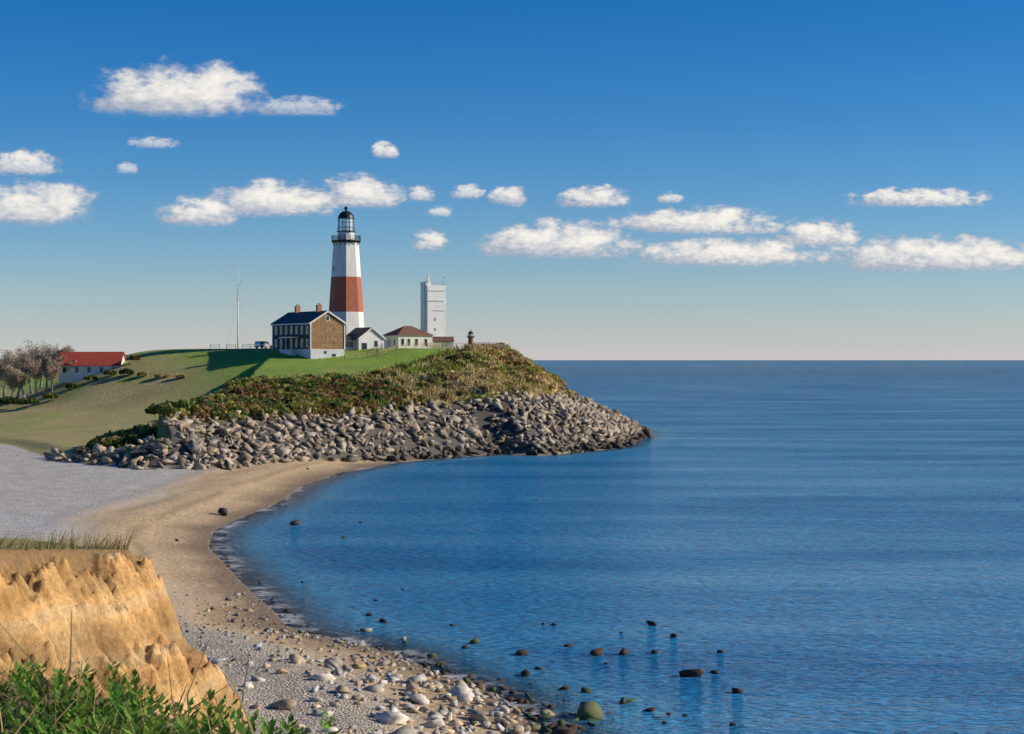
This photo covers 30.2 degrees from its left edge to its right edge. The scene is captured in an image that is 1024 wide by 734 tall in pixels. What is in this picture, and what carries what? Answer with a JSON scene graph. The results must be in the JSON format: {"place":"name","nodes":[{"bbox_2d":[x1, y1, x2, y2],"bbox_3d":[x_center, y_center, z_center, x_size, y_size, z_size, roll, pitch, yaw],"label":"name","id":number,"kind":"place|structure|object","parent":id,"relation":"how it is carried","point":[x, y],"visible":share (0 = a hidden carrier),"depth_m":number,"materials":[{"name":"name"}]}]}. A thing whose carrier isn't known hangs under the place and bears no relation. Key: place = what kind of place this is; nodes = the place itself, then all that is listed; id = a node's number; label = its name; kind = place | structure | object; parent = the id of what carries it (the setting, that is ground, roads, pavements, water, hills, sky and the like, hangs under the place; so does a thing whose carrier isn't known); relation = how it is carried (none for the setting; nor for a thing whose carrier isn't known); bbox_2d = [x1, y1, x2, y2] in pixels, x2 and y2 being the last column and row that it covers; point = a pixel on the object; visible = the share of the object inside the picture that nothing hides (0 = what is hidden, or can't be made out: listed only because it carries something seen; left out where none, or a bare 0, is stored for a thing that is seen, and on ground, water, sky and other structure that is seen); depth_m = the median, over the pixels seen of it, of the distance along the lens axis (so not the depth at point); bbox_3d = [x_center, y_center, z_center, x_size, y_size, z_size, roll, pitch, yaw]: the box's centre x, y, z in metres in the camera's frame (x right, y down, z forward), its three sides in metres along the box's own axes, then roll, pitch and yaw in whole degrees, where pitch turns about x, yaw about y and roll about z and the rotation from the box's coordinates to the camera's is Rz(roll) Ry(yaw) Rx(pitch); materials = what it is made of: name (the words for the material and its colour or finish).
{"place":"outdoors","nodes":[
{"label":"outdoors","id":0,"kind":"place"},
{"bbox_2d":[0,149,54,173],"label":"cloud","id":1,"kind":"structure","parent":0,"point":[22,161],"depth_m":7596.96,"materials":[{"name":"white"}]},
{"bbox_2d":[0,181,95,223],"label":"cloud","id":2,"kind":"structure","parent":0,"point":[32,203],"depth_m":7717.52,"materials":[{"name":"white"}]},
{"bbox_2d":[0,528,133,550],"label":"grass","id":3,"kind":"structure","parent":0,"point":[53,543],"depth_m":43.47,"materials":[{"name":"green plant"}]},
{"bbox_2d":[118,163,136,171],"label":"cloud","id":4,"kind":"structure","parent":0,"point":[126,167],"depth_m":7477.09,"materials":[{"name":"white"}]},
{"bbox_2d":[130,137,173,146],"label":"cloud","id":5,"kind":"structure","parent":0,"point":[146,142],"depth_m":7356.76,"materials":[{"name":"white"}]},
{"bbox_2d":[95,60,261,113],"bbox_3d":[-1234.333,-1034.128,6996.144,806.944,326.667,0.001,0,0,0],"label":"cloud","id":6,"kind":"structure","parent":0,"point":[218,86],"depth_m":6996.19,"materials":[{"name":"white"}]},
{"bbox_2d":[159,196,236,225],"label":"cloud","id":7,"kind":"structure","parent":0,"point":[209,210],"depth_m":7837.64,"materials":[{"name":"white"}]},
{"bbox_2d":[210,178,337,214],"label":"cloud","id":8,"kind":"structure","parent":0,"point":[265,196],"depth_m":7957.40,"materials":[{"name":"white"}]},
{"bbox_2d":[259,97,338,112],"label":"cloud","id":9,"kind":"structure","parent":0,"point":[304,105],"depth_m":7116.37,"materials":[{"name":"white"}]},
{"bbox_2d":[0,348,657,733],"bbox_3d":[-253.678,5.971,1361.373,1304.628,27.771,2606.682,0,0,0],"label":"terrain","id":10,"kind":"structure","parent":0,"point":[154,508],"depth_m":234.22,"materials":[{"name":"beige sand"}]},
{"bbox_2d":[0,346,67,404],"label":"bare trees","id":11,"kind":"object","parent":10,"relation":"on","point":[22,389],"visible":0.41,"depth_m":446.31,"materials":[{"name":"brown plant"}]},
{"bbox_2d":[0,339,76,388],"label":"dry tree leaves","id":12,"kind":"object","parent":11,"relation":"attached to","point":[26,365],"visible":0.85,"depth_m":444.67,"materials":[{"name":"brown plant"}]},
{"bbox_2d":[58,352,126,382],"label":"red roof building","id":13,"kind":"structure","parent":10,"relation":"on","point":[90,363],"depth_m":439.99,"materials":[{"name":"white paint"}]},
{"bbox_2d":[0,354,187,405],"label":"shrubs","id":14,"kind":"object","parent":10,"relation":"on","point":[12,400],"visible":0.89,"depth_m":424.72,"materials":[{"name":"green plant"}]},
{"bbox_2d":[228,282,246,348],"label":"flag mast","id":15,"kind":"object","parent":10,"relation":"on","point":[237,322],"visible":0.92,"depth_m":469.83,"materials":[{"name":"white metal"}]},
{"bbox_2d":[254,341,271,347],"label":"parked suv","id":16,"kind":"object","parent":10,"relation":"on","point":[262,344],"visible":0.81,"depth_m":453.07,"materials":[{"name":"grey paint"}]},
{"bbox_2d":[270,303,346,358],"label":"keepers house","id":17,"kind":"structure","parent":10,"relation":"on","point":[318,333],"depth_m":428.69,"materials":[{"name":"brown wood"}]},
{"bbox_2d":[74,342,577,453],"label":"hill scrub","id":18,"kind":"object","parent":10,"relation":"on","point":[301,395],"visible":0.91,"depth_m":358.65,"materials":[{"name":"green plant"}]},
{"bbox_2d":[112,343,567,432],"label":"dry grass tufts","id":19,"kind":"object","parent":10,"relation":"on","point":[536,388],"visible":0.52,"depth_m":404.74,"materials":[{"name":"brown plant"}]},
{"bbox_2d":[329,207,363,334],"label":"lighthouse tower","id":20,"kind":"structure","parent":10,"relation":"on","point":[346,302],"depth_m":447.20,"materials":[{"name":"white paint"}]},
{"bbox_2d":[43,390,651,470],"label":"revetment rocks","id":21,"kind":"object","parent":10,"relation":"on","point":[621,429],"visible":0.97,"depth_m":345.37,"materials":[{"name":"grey stone"}]},
{"bbox_2d":[344,327,385,350],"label":"house","id":22,"kind":"structure","parent":10,"relation":"on","point":[363,338],"depth_m":437.54,"materials":[{"name":"paint"}]},
{"bbox_2d":[344,343,466,359],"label":"fence","id":23,"kind":"object","parent":10,"relation":"on","point":[422,344],"visible":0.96,"depth_m":434.23,"materials":[{"name":"grey wood"}]},
{"bbox_2d":[382,326,434,347],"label":"hip roof building","id":24,"kind":"structure","parent":10,"relation":"on","point":[404,335],"depth_m":457.90,"materials":[{"name":"white paint"}]},
{"bbox_2d":[174,592,669,733],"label":"beach stones","id":25,"kind":"object","parent":10,"relation":"on","point":[461,691],"visible":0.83,"depth_m":98.32,"materials":[{"name":"grey stone"}]},
{"bbox_2d":[420,275,445,336],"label":"tower","id":26,"kind":"structure","parent":10,"relation":"on","point":[433,309],"depth_m":473.14,"materials":[{"name":"white concrete"}]},
{"bbox_2d":[427,343,441,347],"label":"wall","id":27,"kind":"structure","parent":10,"relation":"on","point":[434,345],"depth_m":439.20,"materials":[{"name":"brown wood"}]},
{"bbox_2d":[432,337,453,347],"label":"shed","id":28,"kind":"structure","parent":10,"relation":"on","point":[449,341],"depth_m":462.52,"materials":[{"name":"white wood"}]},
{"bbox_2d":[175,468,743,727],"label":"shore boulders","id":29,"kind":"object","parent":10,"relation":"on","point":[590,709],"visible":0.98,"depth_m":107.49,"materials":[{"name":"black stone"}]},
{"bbox_2d":[466,330,474,346],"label":"memorial lantern","id":30,"kind":"object","parent":10,"relation":"on","point":[470,336],"visible":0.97,"depth_m":445.46,"materials":[{"name":"stone"}]},
{"bbox_2d":[475,343,503,348],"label":"fence","id":31,"kind":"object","parent":10,"relation":"on","point":[501,345],"depth_m":448.07,"materials":[{"name":"grey wood"}]},
{"bbox_2d":[325,172,406,206],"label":"cloud","id":32,"kind":"structure","parent":0,"point":[364,190],"depth_m":8077.26,"materials":[{"name":"white"}]},
{"bbox_2d":[372,140,398,156],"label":"cloud","id":33,"kind":"structure","parent":0,"point":[383,148],"depth_m":7236.93,"materials":[{"name":"white"}]},
{"bbox_2d":[409,186,434,199],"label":"cloud","id":34,"kind":"structure","parent":0,"point":[420,193],"depth_m":8197.24,"materials":[{"name":"white"}]},
{"bbox_2d":[413,230,447,249],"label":"cloud","id":35,"kind":"structure","parent":0,"point":[433,239],"depth_m":9037.79,"materials":[{"name":"white"}]},
{"bbox_2d":[429,207,450,215],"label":"cloud","id":36,"kind":"structure","parent":0,"point":[441,211],"depth_m":8557.42,"materials":[{"name":"white"}]},
{"bbox_2d":[452,183,485,197],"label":"cloud","id":37,"kind":"structure","parent":0,"point":[470,190],"depth_m":8317.15,"materials":[{"name":"white"}]},
{"bbox_2d":[488,186,525,202],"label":"cloud","id":38,"kind":"structure","parent":0,"point":[512,194],"depth_m":8437.18,"materials":[{"name":"white"}]},
{"bbox_2d":[0,0,1023,359],"label":"sky","id":39,"kind":"structure","parent":0,"point":[785,110],"materials":[{"name":"blue"}]},
{"bbox_2d":[480,217,642,257],"bbox_3d":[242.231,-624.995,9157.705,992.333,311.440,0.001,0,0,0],"label":"cloud","id":40,"kind":"structure","parent":0,"point":[551,237],"depth_m":9157.77,"materials":[{"name":"white"}]},
{"bbox_2d":[559,184,629,206],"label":"cloud","id":41,"kind":"structure","parent":0,"point":[582,196],"depth_m":8797.09,"materials":[{"name":"white"}]},
{"bbox_2d":[209,360,1023,733],"bbox_3d":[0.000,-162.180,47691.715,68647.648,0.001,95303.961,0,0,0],"label":"sea","id":42,"kind":"structure","parent":0,"point":[821,546],"depth_m":177.03,"materials":[{"name":"blue liquid"}]},
{"bbox_2d":[657,192,683,202],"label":"cloud","id":43,"kind":"structure","parent":0,"point":[672,198],"depth_m":8917.07,"materials":[{"name":"white"}]},
{"bbox_2d":[621,205,783,233],"bbox_3d":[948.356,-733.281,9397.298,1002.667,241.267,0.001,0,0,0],"label":"cloud","id":44,"kind":"structure","parent":0,"point":[721,220],"depth_m":9397.36,"materials":[{"name":"white"}]},
{"bbox_2d":[639,237,830,265],"bbox_3d":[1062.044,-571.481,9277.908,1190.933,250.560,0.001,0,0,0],"label":"cloud","id":45,"kind":"structure","parent":0,"point":[716,251],"depth_m":9277.97,"materials":[{"name":"white"}]},
{"bbox_2d":[777,220,860,245],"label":"cloud","id":46,"kind":"structure","parent":0,"point":[819,233],"depth_m":9517.56,"materials":[{"name":"white"}]},
{"bbox_2d":[848,186,989,205],"bbox_3d":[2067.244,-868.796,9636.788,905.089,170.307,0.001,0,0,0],"label":"cloud","id":47,"kind":"structure","parent":0,"point":[920,197],"depth_m":9636.81,"materials":[{"name":"white"}]},
{"bbox_2d":[829,234,1023,270],"bbox_3d":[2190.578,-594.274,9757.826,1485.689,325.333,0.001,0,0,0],"label":"cloud","id":48,"kind":"structure","parent":0,"point":[964,252],"depth_m":9757.88,"materials":[{"name":"white"}]},
{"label":"bluff ground","id":49,"kind":"structure","parent":0,"visible":0},
{"bbox_2d":[1,673,214,733],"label":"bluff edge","id":50,"kind":"object","parent":49,"relation":"on","point":[102,691],"visible":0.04,"depth_m":8.87,"materials":[{"name":"green plant"}]},
{"bbox_2d":[0,602,341,733],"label":"plants","id":51,"kind":"object","parent":50,"relation":"on","point":[73,715],"visible":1,"depth_m":7.53,"materials":[{"name":"green plant"}]},
{"bbox_2d":[0,538,247,733],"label":"cliff","id":52,"kind":"structure","parent":49,"relation":"on","point":[117,602],"depth_m":42.09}
]}

